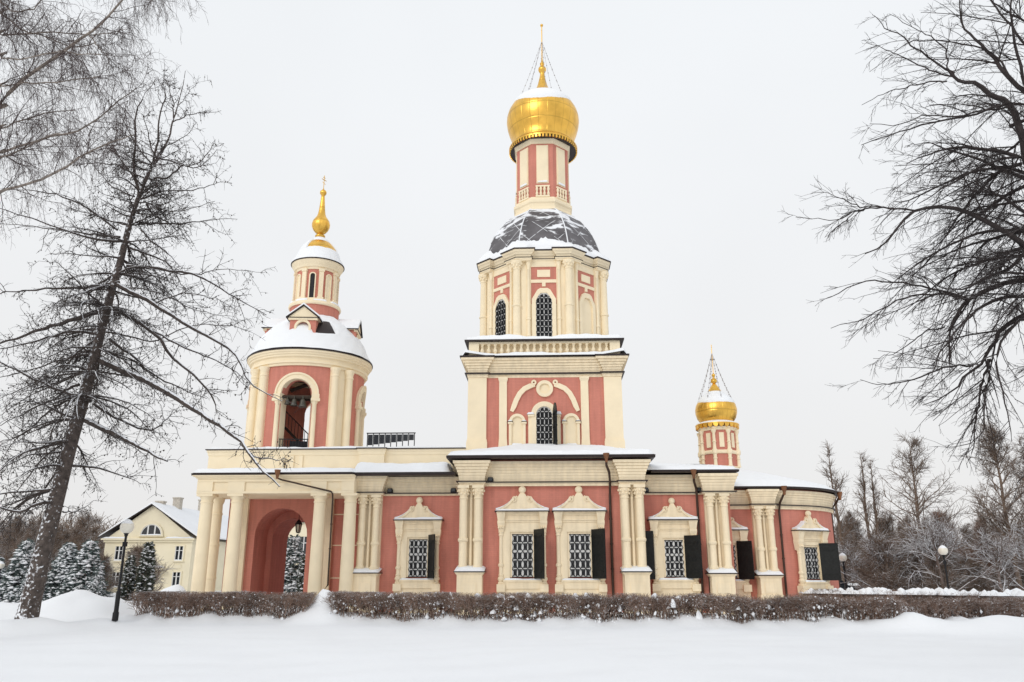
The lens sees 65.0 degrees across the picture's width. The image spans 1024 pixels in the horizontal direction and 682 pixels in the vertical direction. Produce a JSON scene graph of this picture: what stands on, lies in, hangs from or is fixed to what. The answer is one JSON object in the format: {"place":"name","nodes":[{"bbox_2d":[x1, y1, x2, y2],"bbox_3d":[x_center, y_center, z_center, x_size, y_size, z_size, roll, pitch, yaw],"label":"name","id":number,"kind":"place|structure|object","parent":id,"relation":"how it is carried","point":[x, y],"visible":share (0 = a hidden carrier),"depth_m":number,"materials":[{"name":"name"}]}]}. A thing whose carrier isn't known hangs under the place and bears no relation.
{"place":"outdoors","nodes":[
{"label":"outdoors","id":0,"kind":"place"},
{"bbox_2d":[0,584,1023,681],"bbox_3d":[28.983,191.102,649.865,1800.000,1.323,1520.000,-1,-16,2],"label":"ground","id":1,"kind":"structure","parent":0,"point":[77,636],"depth_m":18.33,"materials":[{"name":"white snow"}]},
{"bbox_2d":[0,561,4,574],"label":"street lamp","id":2,"kind":"object","parent":1,"relation":"on","point":[2,564],"visible":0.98,"depth_m":52.37,"materials":[{"name":"white glass"}]},
{"bbox_2d":[0,556,6,582],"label":"spruce tree","id":3,"kind":"object","parent":1,"relation":"on","point":[4,568],"visible":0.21,"depth_m":53.41,"materials":[{"name":"green plant"}]},
{"bbox_2d":[0,532,12,570],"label":"bare tree","id":4,"kind":"object","parent":1,"relation":"on","point":[1,549],"visible":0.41,"depth_m":74.54,"materials":[{"name":"brown plant"}]},
{"bbox_2d":[0,523,20,568],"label":"bare tree","id":5,"kind":"object","parent":1,"relation":"on","point":[6,535],"visible":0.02,"depth_m":83.35,"materials":[{"name":"brown plant"}]},
{"bbox_2d":[1,524,22,557],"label":"bare tree","id":6,"kind":"object","parent":1,"relation":"on","point":[11,545],"visible":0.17,"depth_m":80.83,"materials":[{"name":"brown plant"}]},
{"bbox_2d":[1,514,32,563],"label":"bare tree","id":7,"kind":"object","parent":1,"relation":"on","point":[18,528],"visible":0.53,"depth_m":79.20,"materials":[{"name":"brown plant"}]},
{"bbox_2d":[11,570,27,602],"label":"spruce tree","id":8,"kind":"object","parent":1,"relation":"on","point":[17,594],"visible":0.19,"depth_m":50.57,"materials":[{"name":"green wood"}]},
{"bbox_2d":[5,529,35,564],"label":"bare tree","id":9,"kind":"object","parent":1,"relation":"on","point":[25,539],"visible":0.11,"depth_m":70.31,"materials":[{"name":"brown plant"}]},
{"bbox_2d":[0,538,46,602],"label":"spruce tree","id":10,"kind":"object","parent":1,"relation":"on","point":[15,573],"visible":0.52,"depth_m":51.66,"materials":[{"name":"green plant"}]},
{"bbox_2d":[25,521,38,536],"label":"bare tree","id":11,"kind":"object","parent":1,"relation":"on","point":[34,529],"visible":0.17,"depth_m":92.09,"materials":[{"name":"brown plant"}]},
{"bbox_2d":[34,513,58,554],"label":"bare tree","id":12,"kind":"object","parent":1,"relation":"on","point":[38,530],"visible":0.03,"depth_m":76.77,"materials":[{"name":"brown plant"}]},
{"bbox_2d":[47,548,58,578],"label":"bare shrub","id":13,"kind":"object","parent":1,"relation":"on","point":[53,555],"visible":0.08,"depth_m":63.54,"materials":[{"name":"brown plant"}]},
{"bbox_2d":[42,542,77,600],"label":"spruce tree","id":14,"kind":"object","parent":1,"relation":"on","point":[63,562],"visible":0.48,"depth_m":52.10,"materials":[{"name":"green plant"}]},
{"bbox_2d":[53,520,68,556],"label":"bare tree","id":15,"kind":"object","parent":1,"relation":"on","point":[58,538],"visible":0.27,"depth_m":78.29,"materials":[{"name":"brown plant"}]},
{"bbox_2d":[62,531,74,541],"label":"bare tree","id":16,"kind":"object","parent":1,"relation":"on","point":[65,536],"visible":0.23,"depth_m":79.19,"materials":[{"name":"brown plant"}]},
{"bbox_2d":[61,522,89,546],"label":"bare tree","id":17,"kind":"object","parent":1,"relation":"on","point":[77,539],"visible":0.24,"depth_m":71.04,"materials":[{"name":"brown plant"}]},
{"bbox_2d":[58,513,93,546],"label":"bare tree","id":18,"kind":"object","parent":1,"relation":"on","point":[78,521],"visible":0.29,"depth_m":72.21,"materials":[{"name":"brown plant"}]},
{"bbox_2d":[54,539,106,576],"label":"bare shrub","id":19,"kind":"object","parent":1,"relation":"on","point":[78,547],"visible":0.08,"depth_m":60.36,"materials":[{"name":"brown plant"}]},
{"bbox_2d":[55,538,113,596],"bbox_3d":[-27.535,15.088,51.847,3.843,4.715,3.817,-15,-22,41],"label":"spruce tree","id":20,"kind":"object","parent":1,"relation":"on","point":[86,564],"visible":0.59,"depth_m":51.71,"materials":[{"name":"green plant"}]},
{"bbox_2d":[72,509,103,554],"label":"bare tree","id":21,"kind":"object","parent":1,"relation":"on","point":[88,516],"visible":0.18,"depth_m":83.33,"materials":[{"name":"brown plant"}]},
{"bbox_2d":[85,513,105,555],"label":"bare tree","id":22,"kind":"object","parent":1,"relation":"on","point":[94,523],"visible":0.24,"depth_m":92.15,"materials":[{"name":"brown plant"}]},
{"bbox_2d":[87,574,106,596],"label":"spruce tree","id":23,"kind":"object","parent":1,"relation":"on","point":[96,583],"visible":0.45,"depth_m":50.69,"materials":[{"name":"green plant"}]},
{"bbox_2d":[0,0,207,247],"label":"birch tree","id":24,"kind":"object","parent":1,"relation":"on","point":[62,53],"visible":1,"depth_m":21.98,"materials":[{"name":"grey plant"}]},
{"bbox_2d":[91,553,118,586],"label":"bare shrub","id":25,"kind":"object","parent":1,"relation":"on","point":[104,558],"visible":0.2,"depth_m":63.51,"materials":[{"name":"brown plant"}]},
{"bbox_2d":[102,560,117,591],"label":"bare shrub","id":26,"kind":"object","parent":1,"relation":"on","point":[110,567],"visible":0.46,"depth_m":62.73,"materials":[{"name":"brown plant"}]},
{"bbox_2d":[112,519,133,620],"bbox_3d":[-13.370,7.811,27.511,0.456,3.350,0.456,16,-22,-43],"label":"street lamp","id":27,"kind":"object","parent":1,"relation":"on","point":[126,527],"visible":1,"depth_m":27.57,"materials":[{"name":"black metal"}]},
{"bbox_2d":[120,555,137,600],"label":"thuja tree","id":28,"kind":"object","parent":1,"relation":"on","point":[130,564],"visible":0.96,"depth_m":56.59,"materials":[{"name":"green plant"}]},
{"bbox_2d":[108,542,163,592],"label":"bare shrub","id":29,"kind":"object","parent":1,"relation":"on","point":[128,553],"visible":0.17,"depth_m":66.05,"materials":[{"name":"brown plant"}]},
{"bbox_2d":[112,548,176,594],"bbox_3d":[-29.511,18.633,64.489,4.546,4.681,3.382,-4,-17,13],"label":"bare shrub","id":30,"kind":"object","parent":1,"relation":"on","point":[158,573],"visible":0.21,"depth_m":64.43,"materials":[{"name":"brown plant"}]},
{"bbox_2d":[133,541,156,600],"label":"thuja tree","id":31,"kind":"object","parent":1,"relation":"on","point":[145,581],"visible":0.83,"depth_m":56.67,"materials":[{"name":"green plant"}]},
{"bbox_2d":[0,63,303,618],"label":"larch tree","id":32,"kind":"object","parent":1,"relation":"on","point":[29,604],"visible":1,"depth_m":27.54,"materials":[{"name":"brown plant"}]},
{"bbox_2d":[98,497,228,592],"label":"house","id":33,"kind":"structure","parent":1,"relation":"on","point":[170,531],"depth_m":82.34,"materials":[{"name":"beige paint"}]},
{"bbox_2d":[111,571,119,588],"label":"window","id":34,"kind":"structure","parent":33,"relation":"in","point":[118,572],"depth_m":81.30,"materials":[{"name":"white glass"}]},
{"bbox_2d":[111,545,122,567],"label":"window","id":35,"kind":"structure","parent":33,"relation":"in","point":[118,549],"depth_m":81.92,"materials":[{"name":"white glass"}]},
{"bbox_2d":[138,523,163,536],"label":"window","id":36,"kind":"structure","parent":33,"relation":"in","point":[150,529],"depth_m":82.44,"materials":[{"name":"white glass"}]},
{"bbox_2d":[170,571,181,585],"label":"window","id":37,"kind":"structure","parent":33,"relation":"in","point":[176,576],"depth_m":81.00,"materials":[{"name":"white glass"}]},
{"bbox_2d":[172,545,184,567],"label":"window","id":38,"kind":"structure","parent":33,"relation":"in","point":[179,550],"depth_m":81.66,"materials":[{"name":"white glass"}]},
{"bbox_2d":[123,590,318,619],"bbox_3d":[-10.318,9.358,28.390,7.420,1.087,2.221,-2,-16,6],"label":"hedge","id":39,"kind":"object","parent":1,"relation":"on","point":[175,602],"visible":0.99,"depth_m":28.05,"materials":[{"name":"brown plant"}]},
{"bbox_2d":[283,534,305,594],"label":"spruce tree","id":40,"kind":"object","parent":1,"relation":"on","point":[295,553],"visible":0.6,"depth_m":56.14,"materials":[{"name":"green plant"}]},
{"bbox_2d":[285,522,306,591],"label":"building","id":41,"kind":"structure","parent":1,"relation":"on","point":[303,533],"depth_m":74.87,"materials":[{"name":"beige paint"}]},
{"bbox_2d":[300,537,306,554],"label":"window","id":42,"kind":"structure","parent":41,"relation":"in","point":[304,539],"depth_m":74.59,"materials":[{"name":"grey glass"}]},
{"bbox_2d":[295,557,304,592],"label":"thuja tree","id":43,"kind":"object","parent":1,"relation":"on","point":[300,582],"visible":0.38,"depth_m":53.19,"materials":[{"name":"green plant"}]},
{"bbox_2d":[0,504,1001,579],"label":"distant wood","id":44,"kind":"object","parent":1,"relation":"on","point":[68,521],"depth_m":108.96,"materials":[{"name":"brown plant"}]},
{"bbox_2d":[191,24,841,614],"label":"church","id":45,"kind":"structure","parent":1,"relation":"on","point":[565,502],"depth_m":39.52,"materials":[{"name":"paint"}]},
{"bbox_2d":[290,396,297,406],"bbox_3d":[-11.766,3.236,43.381,0.400,0.540,0.400,-1,-16,2],"label":"bell","id":46,"kind":"object","parent":45,"relation":"attached to","point":[294,400],"visible":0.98,"depth_m":43.25,"materials":[{"name":"grey metal"}]},
{"bbox_2d":[295,515,301,532],"bbox_3d":[-10.843,9.256,40.846,0.400,1.000,0.346,-1,-16,2],"label":"hanging lantern","id":47,"kind":"object","parent":45,"relation":"hanging from","point":[298,524],"visible":0.97,"depth_m":40.70,"materials":[{"name":"black metal"}]},
{"bbox_2d":[298,396,306,407],"bbox_3d":[-11.306,3.265,43.412,0.460,0.621,0.460,-1,-16,2],"label":"bell","id":48,"kind":"object","parent":45,"relation":"attached to","point":[302,401],"visible":0.94,"depth_m":43.27,"materials":[{"name":"grey metal"}]},
{"bbox_2d":[367,432,415,446],"bbox_3d":[-6.265,5.268,41.495,2.550,1.080,0.060,-1,-16,2],"label":"roof railing","id":49,"kind":"object","parent":45,"relation":"on","point":[401,436],"visible":0.86,"depth_m":41.56,"materials":[{"name":"black metal"}]},
{"bbox_2d":[392,497,443,612],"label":"window","id":50,"kind":"structure","parent":45,"relation":"in","point":[418,531],"depth_m":37.67,"materials":[{"name":"beige paint"}]},
{"bbox_2d":[494,486,549,613],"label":"window","id":51,"kind":"structure","parent":45,"relation":"in","point":[522,522],"depth_m":36.71,"materials":[{"name":"beige paint"}]},
{"bbox_2d":[552,486,606,611],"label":"window","id":52,"kind":"structure","parent":45,"relation":"in","point":[579,522],"depth_m":36.57,"materials":[{"name":"beige paint"}]},
{"bbox_2d":[647,498,702,612],"bbox_3d":[7.499,9.881,36.891,2.360,5.340,0.806,-1,-16,2],"label":"window","id":53,"kind":"structure","parent":45,"relation":"in","point":[677,544],"depth_m":37.12,"materials":[{"name":"beige paint"}]},
{"bbox_2d":[731,517,754,598],"bbox_3d":[10.329,10.492,38.196,2.114,4.900,0.818,-1,-16,2],"label":"window","id":54,"kind":"structure","parent":45,"relation":"in","point":[742,548],"depth_m":38.15,"materials":[{"name":"beige paint"}]},
{"bbox_2d":[791,511,841,595],"bbox_3d":[14.678,10.626,38.618,2.162,4.880,0.847,8,-18,-25],"label":"window","id":55,"kind":"structure","parent":45,"relation":"in","point":[818,558],"depth_m":38.85,"materials":[{"name":"beige paint"}]},
{"bbox_2d":[319,590,907,623],"bbox_3d":[2.881,8.790,26.376,19.430,1.122,2.494,-3,-16,9],"label":"hedge","id":56,"kind":"object","parent":1,"relation":"on","point":[739,607],"visible":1,"depth_m":26.20,"materials":[{"name":"brown plant"}]},
{"bbox_2d":[839,553,848,589],"bbox_3d":[19.571,13.951,47.190,0.456,2.910,0.456,16,-22,-43],"label":"street lamp","id":57,"kind":"object","parent":1,"relation":"on","point":[842,557],"visible":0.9,"depth_m":47.33,"materials":[{"name":"black metal"}]},
{"bbox_2d":[834,522,853,542],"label":"bare tree","id":58,"kind":"object","parent":1,"relation":"on","point":[836,528],"visible":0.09,"depth_m":76.19,"materials":[{"name":"brown plant"}]},
{"bbox_2d":[817,439,874,582],"bbox_3d":[25.052,13.363,60.691,3.977,12.250,5.459,-1,-16,2],"label":"bare tree","id":59,"kind":"object","parent":1,"relation":"on","point":[836,514],"visible":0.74,"depth_m":60.39,"materials":[{"name":"plant"}]},
{"bbox_2d":[835,515,861,580],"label":"bare tree","id":60,"kind":"object","parent":1,"relation":"on","point":[847,537],"visible":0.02,"depth_m":78.76,"materials":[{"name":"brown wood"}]},
{"bbox_2d":[840,540,859,582],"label":"bare tree","id":61,"kind":"object","parent":1,"relation":"on","point":[849,577],"visible":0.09,"depth_m":64.54,"materials":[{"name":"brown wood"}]},
{"bbox_2d":[838,538,866,588],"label":"bare shrub","id":62,"kind":"object","parent":1,"relation":"on","point":[842,549],"visible":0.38,"depth_m":49.25,"materials":[{"name":"brown plant"}]},
{"bbox_2d":[841,509,864,586],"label":"bare tree","id":63,"kind":"object","parent":1,"relation":"on","point":[856,527],"visible":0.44,"depth_m":64.95,"materials":[{"name":"brown plant"}]},
{"bbox_2d":[844,519,869,587],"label":"bare tree","id":64,"kind":"object","parent":1,"relation":"on","point":[855,539],"visible":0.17,"depth_m":65.69,"materials":[{"name":"brown plant"}]},
{"bbox_2d":[850,546,873,587],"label":"bare shrub","id":65,"kind":"object","parent":1,"relation":"on","point":[859,563],"visible":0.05,"depth_m":62.65,"materials":[{"name":"brown plant"}]},
{"bbox_2d":[848,532,882,585],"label":"bare tree","id":66,"kind":"object","parent":1,"relation":"on","point":[866,556],"visible":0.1,"depth_m":54.63,"materials":[{"name":"brown plant"}]},
{"bbox_2d":[849,451,891,540],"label":"bare tree","id":67,"kind":"object","parent":1,"relation":"on","point":[865,506],"visible":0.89,"depth_m":65.96,"materials":[{"name":"plant"}]},
{"bbox_2d":[864,457,886,536],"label":"bare tree","id":68,"kind":"object","parent":1,"relation":"on","point":[875,511],"visible":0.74,"depth_m":66.37,"materials":[{"name":"plant"}]},
{"bbox_2d":[840,522,919,597],"bbox_3d":[21.067,13.094,46.588,4.719,5.051,4.825,-11,-20,34],"label":"bare tree","id":69,"kind":"object","parent":1,"relation":"on","point":[877,550],"visible":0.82,"depth_m":46.13,"materials":[{"name":"grey plant"}]},
{"bbox_2d":[840,535,924,605],"bbox_3d":[21.340,13.361,46.330,3.321,4.596,4.464,9,-18,-28],"label":"bare shrub","id":70,"kind":"object","parent":1,"relation":"on","point":[871,565],"visible":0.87,"depth_m":46.28,"materials":[{"name":"brown plant"}]},
{"bbox_2d":[872,510,896,540],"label":"bare tree","id":71,"kind":"object","parent":1,"relation":"on","point":[888,524],"visible":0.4,"depth_m":65.92,"materials":[{"name":"plant"}]},
{"bbox_2d":[875,520,897,541],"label":"bare tree","id":72,"kind":"object","parent":1,"relation":"on","point":[885,528],"visible":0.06,"depth_m":67.75,"materials":[{"name":"brown plant"}]},
{"bbox_2d":[861,549,933,597],"bbox_3d":[23.081,14.136,47.885,2.805,3.883,3.771,11,-19,-33],"label":"bare shrub","id":73,"kind":"object","parent":1,"relation":"on","point":[913,580],"visible":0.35,"depth_m":47.80,"materials":[{"name":"brown plant"}]},
{"bbox_2d":[893,522,905,537],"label":"bare tree","id":74,"kind":"object","parent":1,"relation":"on","point":[898,527],"visible":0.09,"depth_m":86.58,"materials":[{"name":"brown plant"}]},
{"bbox_2d":[779,0,1023,510],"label":"linden tree","id":75,"kind":"object","parent":1,"relation":"on","point":[992,276],"visible":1,"depth_m":19.02,"materials":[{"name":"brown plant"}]},
{"bbox_2d":[888,516,918,543],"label":"bare tree","id":76,"kind":"object","parent":1,"relation":"on","point":[907,531],"visible":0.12,"depth_m":60.03,"materials":[{"name":"brown plant"}]},
{"bbox_2d":[892,512,917,538],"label":"bare tree","id":77,"kind":"object","parent":1,"relation":"on","point":[902,526],"visible":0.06,"depth_m":62.88,"materials":[{"name":"brown plant"}]},
{"bbox_2d":[899,532,920,585],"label":"bare tree","id":78,"kind":"object","parent":1,"relation":"on","point":[904,539],"visible":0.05,"depth_m":54.49,"materials":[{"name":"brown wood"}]},
{"bbox_2d":[797,587,1023,612],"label":"hedge","id":79,"kind":"object","parent":1,"relation":"on","point":[928,593],"visible":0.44,"depth_m":35.05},
{"bbox_2d":[847,430,978,573],"bbox_3d":[26.088,10.961,50.742,9.005,11.232,5.480,6,-18,-21],"label":"bare tree","id":80,"kind":"object","parent":1,"relation":"on","point":[916,498],"visible":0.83,"depth_m":51.24,"materials":[{"name":"grey plant"}]},
{"bbox_2d":[892,536,940,603],"bbox_3d":[24.165,13.909,48.212,3.325,4.601,4.469,-10,-19,30],"label":"bare shrub","id":81,"kind":"object","parent":1,"relation":"on","point":[916,560],"visible":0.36,"depth_m":47.94,"materials":[{"name":"brown plant"}]},
{"bbox_2d":[911,510,960,539],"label":"bare tree","id":82,"kind":"object","parent":1,"relation":"on","point":[931,520],"visible":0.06,"depth_m":71.05,"materials":[{"name":"brown plant"}]},
{"bbox_2d":[914,552,969,596],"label":"bare shrub","id":83,"kind":"object","parent":1,"relation":"on","point":[932,563],"visible":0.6,"depth_m":44.87,"materials":[{"name":"brown plant"}]},
{"bbox_2d":[917,536,970,590],"bbox_3d":[26.569,14.182,49.423,3.454,4.780,4.643,-8,-18,26],"label":"bare shrub","id":84,"kind":"object","parent":1,"relation":"on","point":[954,564],"visible":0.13,"depth_m":48.92,"materials":[{"name":"plant"}]},
{"bbox_2d":[938,545,950,595],"bbox_3d":[21.870,11.865,40.397,0.456,3.100,0.456,16,-22,-43],"label":"street lamp","id":85,"kind":"object","parent":1,"relation":"on","point":[943,550],"visible":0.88,"depth_m":40.56,"materials":[{"name":"white glass"}]},
{"bbox_2d":[883,511,1006,597],"bbox_3d":[23.774,12.066,44.255,5.549,5.809,5.426,-3,-17,10],"label":"bare tree","id":86,"kind":"object","parent":1,"relation":"on","point":[933,533],"visible":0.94,"depth_m":44.66,"materials":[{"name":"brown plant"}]},
{"bbox_2d":[899,511,996,584],"bbox_3d":[25.609,12.943,48.041,5.898,6.314,6.032,4,-17,-13],"label":"bare tree","id":87,"kind":"object","parent":1,"relation":"on","point":[927,537],"visible":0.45,"depth_m":47.79,"materials":[{"name":"grey plant"}]},
{"bbox_2d":[922,549,975,600],"bbox_3d":[27.391,14.851,50.709,2.983,4.129,4.010,15,-22,-42],"label":"bare shrub","id":88,"kind":"object","parent":1,"relation":"on","point":[960,568],"visible":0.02,"depth_m":50.47,"materials":[{"name":"brown plant"}]},
{"bbox_2d":[928,509,972,579],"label":"bare tree","id":89,"kind":"object","parent":1,"relation":"on","point":[955,551],"visible":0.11,"depth_m":55.23,"materials":[{"name":"plant"}]},
{"bbox_2d":[942,511,959,550],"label":"bare tree","id":90,"kind":"object","parent":1,"relation":"on","point":[950,525],"visible":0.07,"depth_m":70.55,"materials":[{"name":"brown plant"}]},
{"bbox_2d":[899,597,1023,618],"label":"hedge","id":91,"kind":"object","parent":1,"relation":"on","point":[943,608],"visible":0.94,"depth_m":25.58,"materials":[{"name":"brown plant"}]},
{"bbox_2d":[960,547,968,590],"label":"bare shrub","id":92,"kind":"object","parent":1,"relation":"on","point":[964,562],"visible":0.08,"depth_m":57.12,"materials":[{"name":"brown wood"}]},
{"bbox_2d":[959,523,974,552],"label":"bare tree","id":93,"kind":"object","parent":1,"relation":"on","point":[964,532],"visible":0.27,"depth_m":62.38,"materials":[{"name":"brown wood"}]},
{"bbox_2d":[957,560,994,596],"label":"bare shrub","id":94,"kind":"object","parent":1,"relation":"on","point":[979,567],"visible":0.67,"depth_m":47.77,"materials":[{"name":"brown plant"}]},
{"bbox_2d":[965,546,1006,590],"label":"bare shrub","id":95,"kind":"object","parent":1,"relation":"on","point":[985,569],"visible":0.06,"depth_m":54.94,"materials":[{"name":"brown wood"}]},
{"bbox_2d":[949,518,1023,596],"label":"bare tree","id":96,"kind":"object","parent":1,"relation":"on","point":[1007,552],"visible":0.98,"depth_m":43.31,"materials":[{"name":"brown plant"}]},
{"bbox_2d":[963,517,1013,596],"bbox_3d":[31.308,14.340,52.731,3.539,5.718,3.348,-15,-22,42],"label":"bare tree","id":97,"kind":"object","parent":1,"relation":"on","point":[972,552],"visible":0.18,"depth_m":52.91,"materials":[{"name":"plant"}]},
{"bbox_2d":[966,518,1012,589],"bbox_3d":[31.299,14.280,52.547,4.641,5.789,2.824,-4,-17,14],"label":"bare tree","id":98,"kind":"object","parent":1,"relation":"on","point":[984,551],"visible":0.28,"depth_m":52.63,"materials":[{"name":"brown plant"}]},
{"bbox_2d":[959,418,1023,596],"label":"bare tree","id":99,"kind":"object","parent":1,"relation":"on","point":[994,509],"visible":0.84,"depth_m":49.24,"materials":[{"name":"plant"}]},
{"bbox_2d":[984,517,1023,589],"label":"bare tree","id":100,"kind":"object","parent":1,"relation":"on","point":[1021,556],"visible":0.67,"depth_m":45.23,"materials":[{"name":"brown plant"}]},
{"bbox_2d":[987,558,1023,596],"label":"bare shrub","id":101,"kind":"object","parent":1,"relation":"on","point":[1001,577],"visible":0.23,"depth_m":49.30,"materials":[{"name":"brown plant"}]},
{"bbox_2d":[993,431,1023,564],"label":"bare tree","id":102,"kind":"object","parent":1,"relation":"on","point":[1021,452],"visible":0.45,"depth_m":52.48,"materials":[{"name":"plant"}]},
{"bbox_2d":[0,0,1023,545],"label":"sky","id":103,"kind":"structure","parent":0,"point":[700,120],"materials":[{"name":"white"}]},
{"bbox_2d":[840,580,861,595],"bbox_3d":[23.057,17.879,58.400,4.250,1.652,1.776,-1,-16,2],"label":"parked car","id":104,"kind":"object","parent":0,"point":[842,585],"visible":0.12,"depth_m":57.62,"materials":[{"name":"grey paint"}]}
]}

